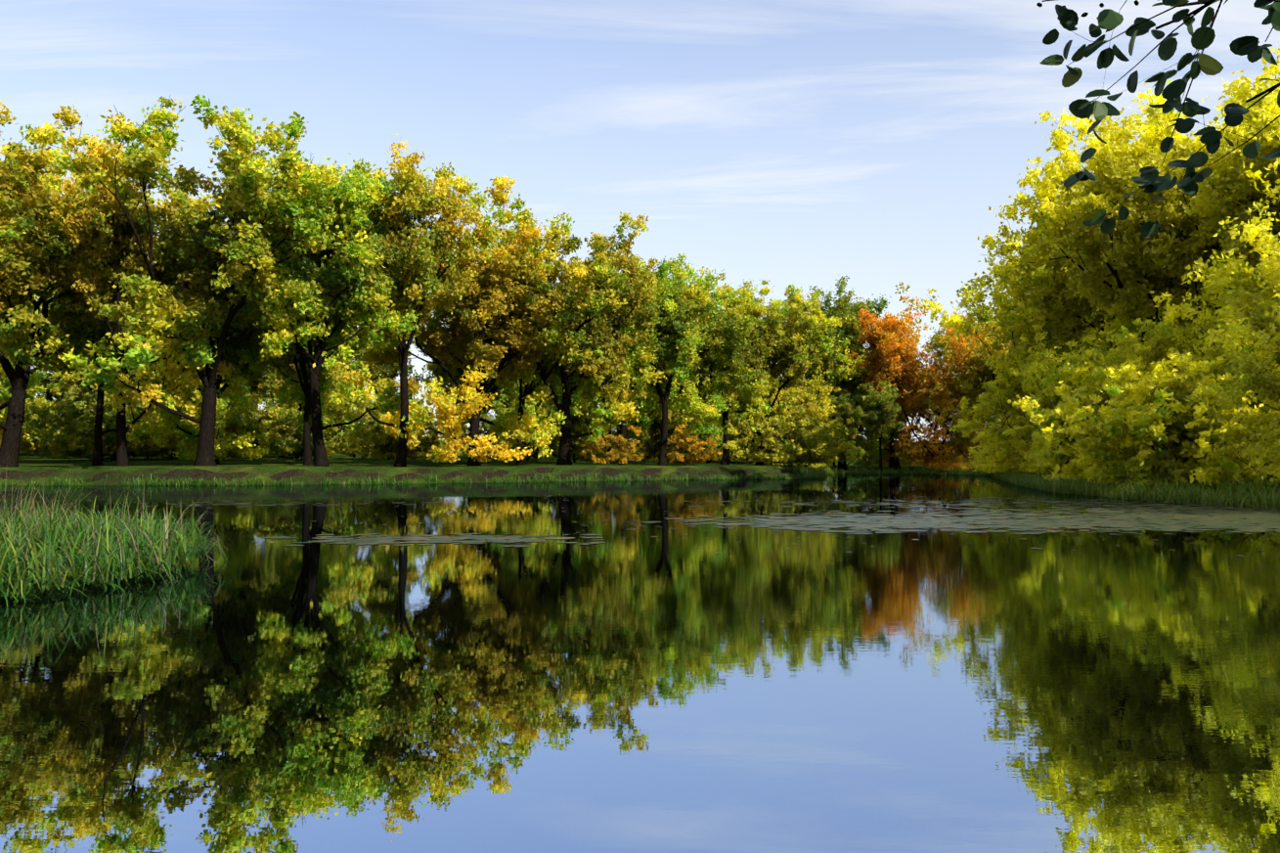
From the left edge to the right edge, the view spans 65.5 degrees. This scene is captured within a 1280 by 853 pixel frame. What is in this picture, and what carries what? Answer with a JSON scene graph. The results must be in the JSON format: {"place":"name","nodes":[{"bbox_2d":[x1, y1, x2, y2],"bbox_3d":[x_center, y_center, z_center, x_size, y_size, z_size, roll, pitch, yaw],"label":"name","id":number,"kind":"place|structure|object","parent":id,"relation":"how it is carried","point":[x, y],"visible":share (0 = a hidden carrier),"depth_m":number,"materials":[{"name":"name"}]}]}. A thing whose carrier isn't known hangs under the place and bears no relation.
{"place":"outdoors","nodes":[
{"label":"outdoors","id":0,"kind":"place"},
{"bbox_2d":[0,436,1278,585],"bbox_3d":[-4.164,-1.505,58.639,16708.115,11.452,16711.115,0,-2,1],"label":"ground","id":1,"kind":"structure","parent":0,"point":[343,467],"depth_m":62.15,"materials":[{"name":"green plant"}]},
{"bbox_2d":[0,358,55,445],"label":"broad tree","id":2,"kind":"object","parent":1,"relation":"on","point":[30,400],"visible":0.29,"depth_m":81.33,"materials":[{"name":"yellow plant"}]},
{"bbox_2d":[0,466,91,551],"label":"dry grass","id":3,"kind":"structure","parent":1,"relation":"on","point":[27,509],"depth_m":11.80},
{"bbox_2d":[3,302,100,437],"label":"oak tree","id":4,"kind":"object","parent":1,"relation":"on","point":[48,395],"visible":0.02,"depth_m":105.44,"materials":[{"name":"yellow plant"}]},
{"bbox_2d":[0,367,116,458],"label":"bush","id":5,"kind":"object","parent":1,"relation":"on","point":[76,393],"visible":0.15,"depth_m":90.34,"materials":[{"name":"green plant"}]},
{"bbox_2d":[39,415,104,459],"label":"bush","id":6,"kind":"object","parent":1,"relation":"on","point":[80,451],"visible":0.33,"depth_m":79.01,"materials":[{"name":"green plant"}]},
{"bbox_2d":[0,144,147,347],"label":"oak tree","id":7,"kind":"object","parent":1,"relation":"on","point":[24,301],"depth_m":61.31,"materials":[{"name":"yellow plant"}]},
{"bbox_2d":[0,100,184,467],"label":"oak tree","id":8,"kind":"object","parent":1,"relation":"on","point":[23,210],"visible":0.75,"depth_m":57.25,"materials":[{"name":"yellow plant"}]},
{"bbox_2d":[25,371,178,460],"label":"bush","id":9,"kind":"object","parent":1,"relation":"on","point":[81,426],"visible":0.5,"depth_m":77.35,"materials":[{"name":"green plant"}]},
{"bbox_2d":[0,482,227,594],"bbox_3d":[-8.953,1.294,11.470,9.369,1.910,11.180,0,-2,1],"label":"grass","id":10,"kind":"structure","parent":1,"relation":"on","point":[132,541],"depth_m":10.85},
{"bbox_2d":[39,178,197,465],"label":"oak tree","id":11,"kind":"object","parent":1,"relation":"on","point":[78,339],"visible":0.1,"depth_m":63.53,"materials":[{"name":"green plant"}]},
{"bbox_2d":[81,389,178,460],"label":"bush","id":12,"kind":"object","parent":1,"relation":"on","point":[107,416],"visible":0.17,"depth_m":78.18,"materials":[{"name":"green plant"}]},
{"bbox_2d":[43,133,238,466],"bbox_3d":[-29.787,-7.333,60.380,10.534,20.202,9.585,1,-2,-18],"label":"oak tree","id":13,"kind":"object","parent":1,"relation":"on","point":[98,224],"visible":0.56,"depth_m":57.83,"materials":[{"name":"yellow plant"}]},
{"bbox_2d":[55,243,270,463],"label":"oak tree","id":14,"kind":"object","parent":1,"relation":"on","point":[233,344],"visible":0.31,"depth_m":63.68,"materials":[{"name":"green plant"}]},
{"bbox_2d":[128,378,258,450],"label":"bush","id":15,"kind":"object","parent":1,"relation":"on","point":[250,427],"depth_m":83.67,"materials":[{"name":"green plant"}]},
{"bbox_2d":[18,93,385,465],"bbox_3d":[-23.712,-7.894,55.013,17.674,20.991,16.379,-2,0,38],"label":"oak tree","id":16,"kind":"object","parent":1,"relation":"on","point":[224,273],"visible":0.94,"depth_m":53.65,"materials":[{"name":"green plant"}]},
{"bbox_2d":[136,363,269,459],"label":"bush","id":17,"kind":"object","parent":1,"relation":"on","point":[236,419],"visible":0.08,"depth_m":81.30,"materials":[{"name":"green plant"}]},
{"bbox_2d":[159,407,250,459],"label":"bush","id":18,"kind":"object","parent":1,"relation":"on","point":[234,427],"visible":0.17,"depth_m":81.33,"materials":[{"name":"green plant"}]},
{"bbox_2d":[132,331,366,458],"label":"broad tree","id":19,"kind":"object","parent":1,"relation":"on","point":[354,366],"visible":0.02,"depth_m":102.60,"materials":[{"name":"green plant"}]},
{"bbox_2d":[242,392,300,458],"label":"broad tree","id":20,"kind":"object","parent":1,"relation":"on","point":[262,416],"visible":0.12,"depth_m":98.12,"materials":[{"name":"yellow plant"}]},
{"bbox_2d":[234,249,349,465],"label":"oak tree","id":21,"kind":"object","parent":1,"relation":"on","point":[292,356],"visible":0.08,"depth_m":64.10,"materials":[{"name":"green plant"}]},
{"bbox_2d":[250,320,364,457],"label":"oak tree","id":22,"kind":"object","parent":1,"relation":"on","point":[265,382],"visible":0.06,"depth_m":102.33,"materials":[{"name":"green plant"}]},
{"bbox_2d":[255,397,367,459],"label":"bush","id":23,"kind":"object","parent":1,"relation":"on","point":[282,430],"visible":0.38,"depth_m":90.29,"materials":[{"name":"green plant"}]},
{"bbox_2d":[274,393,372,460],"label":"bush","id":24,"kind":"object","parent":1,"relation":"on","point":[292,445],"visible":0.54,"depth_m":85.95,"materials":[{"name":"green plant"}]},
{"bbox_2d":[238,150,422,466],"bbox_3d":[-18.306,-6.734,58.117,11.070,18.660,10.773,3,-3,-24],"label":"oak tree","id":25,"kind":"object","parent":1,"relation":"on","point":[331,302],"visible":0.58,"depth_m":56.96,"materials":[{"name":"green plant"}]},
{"bbox_2d":[267,156,430,462],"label":"oak tree","id":26,"kind":"object","parent":1,"relation":"on","point":[386,403],"visible":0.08,"depth_m":73.67,"materials":[{"name":"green plant"}]},
{"bbox_2d":[332,331,412,457],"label":"oak tree","id":27,"kind":"object","parent":1,"relation":"on","point":[388,372],"visible":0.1,"depth_m":130.41,"materials":[{"name":"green plant"}]},
{"bbox_2d":[324,377,427,457],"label":"bush","id":28,"kind":"object","parent":1,"relation":"on","point":[381,382],"visible":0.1,"depth_m":104.82,"materials":[{"name":"green plant"}]},
{"bbox_2d":[359,410,419,459],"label":"broad tree","id":29,"kind":"object","parent":1,"relation":"on","point":[388,454],"visible":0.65,"depth_m":89.63,"materials":[{"name":"green plant"}]},
{"bbox_2d":[340,392,441,456],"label":"bush","id":30,"kind":"object","parent":1,"relation":"on","point":[375,428],"visible":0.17,"depth_m":93.67,"materials":[{"name":"green plant"}]},
{"bbox_2d":[377,422,443,459],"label":"bush","id":31,"kind":"object","parent":1,"relation":"on","point":[427,443],"visible":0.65,"depth_m":91.59,"materials":[{"name":"green plant"}]},
{"bbox_2d":[312,133,510,466],"bbox_3d":[-14.990,-7.181,60.322,11.824,20.166,11.506,-2,-1,44],"label":"oak tree","id":32,"kind":"object","parent":1,"relation":"on","point":[412,273],"visible":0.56,"depth_m":59.49,"materials":[{"name":"yellow plant"}]},
{"bbox_2d":[0,470,823,485],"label":"bank grass","id":33,"kind":"structure","parent":1,"relation":"on","point":[155,481],"depth_m":56.39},
{"bbox_2d":[341,214,567,466],"bbox_3d":[-12.905,-5.967,64.272,18.466,17.914,15.018,0,-2,-12],"label":"oak tree","id":34,"kind":"object","parent":1,"relation":"on","point":[485,314],"visible":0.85,"depth_m":64.92,"materials":[{"name":"yellow plant"}]},
{"bbox_2d":[411,215,574,462],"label":"oak tree","id":35,"kind":"object","parent":1,"relation":"on","point":[437,370],"visible":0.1,"depth_m":78.03,"materials":[{"name":"yellow plant"}]},
{"bbox_2d":[483,388,560,461],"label":"broad tree","id":36,"kind":"object","parent":1,"relation":"on","point":[532,456],"visible":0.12,"depth_m":92.02,"materials":[{"name":"yellow plant"}]},
{"bbox_2d":[490,307,572,459],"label":"oak tree","id":37,"kind":"object","parent":1,"relation":"on","point":[501,410],"visible":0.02,"depth_m":108.29,"materials":[{"name":"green plant"}]},
{"bbox_2d":[502,252,594,464],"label":"oak tree","id":38,"kind":"object","parent":1,"relation":"on","point":[577,397],"visible":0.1,"depth_m":71.06,"materials":[{"name":"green plant"}]},
{"bbox_2d":[517,373,604,462],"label":"broad tree","id":39,"kind":"object","parent":1,"relation":"on","point":[576,448],"visible":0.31,"depth_m":94.36,"materials":[{"name":"green plant"}]},
{"bbox_2d":[463,176,664,465],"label":"oak tree","id":40,"kind":"object","parent":1,"relation":"on","point":[594,326],"visible":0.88,"depth_m":67.11,"materials":[{"name":"yellow plant"}]},
{"bbox_2d":[579,425,644,465],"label":"bush","id":41,"kind":"object","parent":1,"relation":"on","point":[613,456],"visible":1,"depth_m":72.06,"materials":[{"name":"orange plant"}]},
{"bbox_2d":[570,264,701,464],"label":"oak tree","id":42,"kind":"object","parent":1,"relation":"on","point":[591,393],"visible":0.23,"depth_m":76.40,"materials":[{"name":"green plant"}]},
{"bbox_2d":[589,254,687,457],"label":"oak tree","id":43,"kind":"object","parent":1,"relation":"on","point":[631,432],"visible":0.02,"depth_m":83.57,"materials":[{"name":"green plant"}]},
{"bbox_2d":[628,392,685,462],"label":"broad tree","id":44,"kind":"object","parent":1,"relation":"on","point":[658,419],"visible":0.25,"depth_m":103.08,"materials":[{"name":"green plant"}]},
{"bbox_2d":[627,398,692,462],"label":"broad tree","id":45,"kind":"object","parent":1,"relation":"on","point":[669,450],"visible":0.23,"depth_m":103.37,"materials":[{"name":"green plant"}]},
{"bbox_2d":[602,253,729,465],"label":"oak tree","id":46,"kind":"object","parent":1,"relation":"on","point":[673,345],"visible":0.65,"depth_m":75.75,"materials":[{"name":"green plant"}]},
{"bbox_2d":[641,309,740,457],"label":"broad tree","id":47,"kind":"object","parent":1,"relation":"on","point":[703,375],"visible":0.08,"depth_m":102.50,"materials":[{"name":"green plant"}]},
{"bbox_2d":[666,423,722,465],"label":"bush","id":48,"kind":"object","parent":1,"relation":"on","point":[694,447],"visible":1,"depth_m":76.05,"materials":[{"name":"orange plant"}]},
{"bbox_2d":[668,403,756,463],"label":"bush","id":49,"kind":"object","parent":1,"relation":"on","point":[718,446],"visible":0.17,"depth_m":99.52,"materials":[{"name":"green plant"}]},
{"bbox_2d":[672,282,794,464],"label":"oak tree","id":50,"kind":"object","parent":1,"relation":"on","point":[733,354],"visible":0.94,"depth_m":77.04,"materials":[{"name":"green plant"}]},
{"bbox_2d":[703,403,792,465],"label":"bush","id":51,"kind":"object","parent":1,"relation":"on","point":[775,452],"visible":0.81,"depth_m":78.17,"materials":[{"name":"yellow plant"}]},
{"bbox_2d":[704,278,855,465],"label":"oak tree","id":52,"kind":"object","parent":1,"relation":"on","point":[792,362],"visible":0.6,"depth_m":83.16,"materials":[{"name":"green plant"}]},
{"bbox_2d":[752,353,842,469],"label":"broad tree","id":53,"kind":"object","parent":1,"relation":"on","point":[811,382],"visible":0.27,"depth_m":104.69,"materials":[{"name":"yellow plant"}]},
{"bbox_2d":[729,332,868,467],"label":"broad tree","id":54,"kind":"object","parent":1,"relation":"on","point":[847,371],"visible":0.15,"depth_m":107.22,"materials":[{"name":"green plant"}]},
{"bbox_2d":[756,378,848,466],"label":"broad tree","id":55,"kind":"object","parent":1,"relation":"on","point":[823,390],"visible":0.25,"depth_m":101.61,"materials":[{"name":"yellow plant"}]},
{"bbox_2d":[766,395,855,467],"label":"bush","id":56,"kind":"object","parent":1,"relation":"on","point":[806,437],"visible":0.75,"depth_m":82.56,"materials":[{"name":"green plant"}]},
{"bbox_2d":[754,274,881,467],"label":"oak tree","id":57,"kind":"object","parent":1,"relation":"on","point":[838,291],"visible":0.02,"depth_m":122.35,"materials":[{"name":"green plant"}]},
{"bbox_2d":[777,322,864,467],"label":"oak tree","id":58,"kind":"object","parent":1,"relation":"on","point":[825,360],"visible":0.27,"depth_m":109.12,"materials":[{"name":"green plant"}]},
{"bbox_2d":[804,387,868,471],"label":"oak tree","id":59,"kind":"object","parent":1,"relation":"on","point":[843,409],"visible":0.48,"depth_m":105.68,"materials":[{"name":"green plant"}]},
{"bbox_2d":[799,321,900,470],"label":"broad tree","id":60,"kind":"object","parent":1,"relation":"on","point":[872,450],"visible":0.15,"depth_m":109.10,"materials":[{"name":"green plant"}]},
{"bbox_2d":[809,285,915,469],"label":"oak tree","id":61,"kind":"object","parent":1,"relation":"on","point":[850,322],"visible":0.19,"depth_m":114.48,"materials":[{"name":"green plant"}]},
{"bbox_2d":[848,386,903,470],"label":"oak tree","id":62,"kind":"object","parent":1,"relation":"on","point":[879,419],"visible":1,"depth_m":105.56,"materials":[{"name":"green plant"}]},
{"bbox_2d":[845,306,931,470],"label":"oak tree","id":63,"kind":"object","parent":1,"relation":"on","point":[887,331],"visible":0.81,"depth_m":109.30,"materials":[{"name":"orange plant"}]},
{"bbox_2d":[790,461,1015,478],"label":"grass","id":64,"kind":"structure","parent":1,"relation":"on","point":[813,470],"depth_m":100.56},
{"bbox_2d":[852,281,976,468],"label":"broad tree","id":65,"kind":"object","parent":1,"relation":"on","point":[885,461],"visible":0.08,"depth_m":119.47,"materials":[{"name":"orange plant"}]},
{"bbox_2d":[862,309,994,469],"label":"broad tree","id":66,"kind":"object","parent":1,"relation":"on","point":[926,454],"visible":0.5,"depth_m":107.08,"materials":[{"name":"orange plant"}]},
{"bbox_2d":[919,298,1010,467],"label":"oak tree","id":67,"kind":"object","parent":1,"relation":"on","point":[985,320],"visible":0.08,"depth_m":114.25,"materials":[{"name":"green plant"}]},
{"bbox_2d":[917,319,1013,436],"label":"oak tree","id":68,"kind":"object","parent":1,"relation":"on","point":[971,391],"visible":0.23,"depth_m":105.62,"materials":[{"name":"yellow plant"}]},
{"bbox_2d":[926,385,1009,470],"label":"broad tree","id":69,"kind":"object","parent":1,"relation":"on","point":[960,443],"visible":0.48,"depth_m":102.58,"materials":[{"name":"orange plant"}]},
{"bbox_2d":[927,276,1012,462],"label":"broad tree","id":70,"kind":"object","parent":1,"relation":"on","point":[956,376],"visible":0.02,"depth_m":110.21,"materials":[{"name":"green plant"}]},
{"bbox_2d":[955,412,1017,468],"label":"bush","id":71,"kind":"object","parent":1,"relation":"on","point":[971,450],"visible":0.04,"depth_m":86.98,"materials":[{"name":"green plant"}]},
{"bbox_2d":[974,424,1023,470],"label":"bush","id":72,"kind":"object","parent":1,"relation":"on","point":[1001,455],"visible":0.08,"depth_m":71.72,"materials":[{"name":"green plant"}]},
{"bbox_2d":[971,376,1031,473],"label":"broad tree","id":73,"kind":"object","parent":1,"relation":"on","point":[982,458],"depth_m":78.79,"materials":[{"name":"green plant"}]},
{"bbox_2d":[949,346,1059,452],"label":"broad tree","id":74,"kind":"object","parent":1,"relation":"on","point":[965,426],"visible":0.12,"depth_m":66.81,"materials":[{"name":"green plant"}]},
{"bbox_2d":[922,278,1160,479],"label":"broad tree","id":75,"kind":"object","parent":1,"relation":"on","point":[1028,331],"visible":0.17,"depth_m":66.72,"materials":[{"name":"yellow plant"}]},
{"bbox_2d":[1028,362,1078,468],"bbox_3d":[23.794,0.377,48.469,9.129,7.377,8.126,-1,-2,27],"label":"bush","id":76,"kind":"object","parent":1,"relation":"on","point":[1048,384],"visible":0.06,"depth_m":50.37,"materials":[{"name":"green plant"}]},
{"bbox_2d":[832,468,1279,511],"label":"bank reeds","id":77,"kind":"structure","parent":1,"relation":"on","point":[1244,495],"depth_m":32.26,"materials":[{"name":"plant"}]},
{"bbox_2d":[999,340,1113,470],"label":"broad tree","id":78,"kind":"object","parent":1,"relation":"on","point":[1040,397],"visible":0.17,"depth_m":56.22,"materials":[{"name":"green plant"}]},
{"bbox_2d":[955,188,1163,377],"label":"oak tree","id":79,"kind":"object","parent":1,"relation":"on","point":[1019,291],"visible":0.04,"depth_m":69.62,"materials":[{"name":"yellow plant"}]},
{"bbox_2d":[1010,322,1125,475],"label":"broad tree","id":80,"kind":"object","parent":1,"relation":"on","point":[1019,446],"visible":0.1,"depth_m":58.77,"materials":[{"name":"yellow plant"}]},
{"bbox_2d":[983,154,1182,419],"bbox_3d":[31.680,-7.545,65.682,16.994,22.422,16.421,-1,-2,21],"label":"oak tree","id":81,"kind":"object","parent":1,"relation":"on","point":[1068,310],"visible":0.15,"depth_m":62.58,"materials":[{"name":"yellow plant"}]},
{"bbox_2d":[1007,360,1203,479],"bbox_3d":[20.540,0.477,40.392,9.819,6.181,7.858,2,-3,-42],"label":"bush","id":82,"kind":"object","parent":1,"relation":"on","point":[1103,411],"visible":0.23,"depth_m":40.24,"materials":[{"name":"yellow plant"}]},
{"bbox_2d":[1027,309,1184,481],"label":"broad tree","id":83,"kind":"object","parent":1,"relation":"on","point":[1081,372],"visible":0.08,"depth_m":47.03,"materials":[{"name":"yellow plant"}]},
{"bbox_2d":[970,70,1262,356],"bbox_3d":[25.918,-6.884,49.563,14.694,19.774,15.856,2,-3,-42],"label":"oak tree","id":84,"kind":"object","parent":1,"relation":"on","point":[1175,220],"visible":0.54,"depth_m":47.97,"materials":[{"name":"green plant"}]},
{"bbox_2d":[1055,333,1191,484],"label":"broad tree","id":85,"kind":"object","parent":1,"relation":"on","point":[1137,349],"visible":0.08,"depth_m":42.09,"materials":[{"name":"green plant"}]},
{"bbox_2d":[1034,80,1250,340],"bbox_3d":[30.321,-7.389,53.823,14.754,21.388,14.358,0,-2,-7],"label":"oak tree","id":86,"kind":"object","parent":1,"relation":"on","point":[1126,320],"visible":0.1,"depth_m":54.05,"materials":[{"name":"yellow plant"}]},
{"bbox_2d":[1031,353,1269,486],"bbox_3d":[20.018,0.518,37.750,9.725,6.122,7.783,2,-3,-44],"label":"bush","id":87,"kind":"object","parent":1,"relation":"on","point":[1181,447],"visible":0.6,"depth_m":36.13,"materials":[{"name":"yellow plant"}]},
{"bbox_2d":[1081,291,1241,485],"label":"broad tree","id":88,"kind":"object","parent":1,"relation":"on","point":[1195,339],"visible":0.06,"depth_m":39.16,"materials":[{"name":"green plant"}]},
{"bbox_2d":[1088,265,1237,449],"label":"broad tree","id":89,"kind":"object","parent":1,"relation":"on","point":[1161,339],"visible":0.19,"depth_m":42.19,"materials":[{"name":"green plant"}]},
{"bbox_2d":[1093,373,1268,488],"bbox_3d":[20.223,0.782,37.005,5.829,5.291,6.548,0,-2,-7],"label":"bush","id":90,"kind":"object","parent":1,"relation":"on","point":[1122,459],"visible":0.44,"depth_m":35.88,"materials":[{"name":"green plant"}]},
{"bbox_2d":[1135,42,1279,329],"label":"oak tree","id":91,"kind":"object","parent":1,"relation":"on","point":[1272,69],"visible":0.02,"depth_m":46.24,"materials":[{"name":"yellow plant"}]},
{"bbox_2d":[1145,243,1279,488],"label":"broad tree","id":92,"kind":"object","parent":1,"relation":"on","point":[1256,327],"visible":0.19,"depth_m":35.47,"materials":[{"name":"yellow plant"}]},
{"bbox_2d":[1149,76,1279,367],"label":"broad tree","id":93,"kind":"object","parent":1,"relation":"on","point":[1220,278],"visible":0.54,"depth_m":38.10,"materials":[{"name":"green plant"}]},
{"bbox_2d":[1163,370,1279,488],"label":"bush","id":94,"kind":"object","parent":1,"relation":"on","point":[1232,434],"visible":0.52,"depth_m":32.21,"materials":[{"name":"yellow plant"}]},
{"bbox_2d":[1168,77,1279,316],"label":"oak tree","id":95,"kind":"object","parent":1,"relation":"on","point":[1215,195],"visible":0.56,"depth_m":40.55,"materials":[{"name":"yellow plant"}]},
{"bbox_2d":[1175,198,1279,481],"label":"broad tree","id":96,"kind":"object","parent":1,"relation":"on","point":[1249,363],"visible":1,"depth_m":28.65,"materials":[{"name":"yellow plant"}]},
{"bbox_2d":[0,473,1279,852],"bbox_3d":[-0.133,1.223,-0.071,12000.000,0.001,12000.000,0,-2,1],"label":"pond water","id":97,"kind":"structure","parent":0,"point":[630,684],"depth_m":5.62,"materials":[{"name":"liquid"}]},
{"bbox_2d":[0,485,233,606],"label":"sedge grass","id":98,"kind":"structure","parent":97,"relation":"in","point":[110,562],"depth_m":10.35,"materials":[{"name":"plant"}]},
{"bbox_2d":[141,496,1279,546],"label":"lily pads","id":99,"kind":"object","parent":97,"relation":"on","point":[1201,516],"visible":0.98,"depth_m":20.32,"materials":[{"name":"plant"}]},
{"bbox_2d":[0,0,1279,441],"label":"sky","id":100,"kind":"structure","parent":0,"point":[804,144],"materials":[{"name":"blue"}]},
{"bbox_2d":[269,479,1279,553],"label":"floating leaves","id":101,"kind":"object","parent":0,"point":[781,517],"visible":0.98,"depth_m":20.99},
{"bbox_2d":[1036,0,1279,238],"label":"tree branch","id":102,"kind":"object","parent":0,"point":[1202,37],"visible":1,"depth_m":3.33,"materials":[{"name":"green plant"}]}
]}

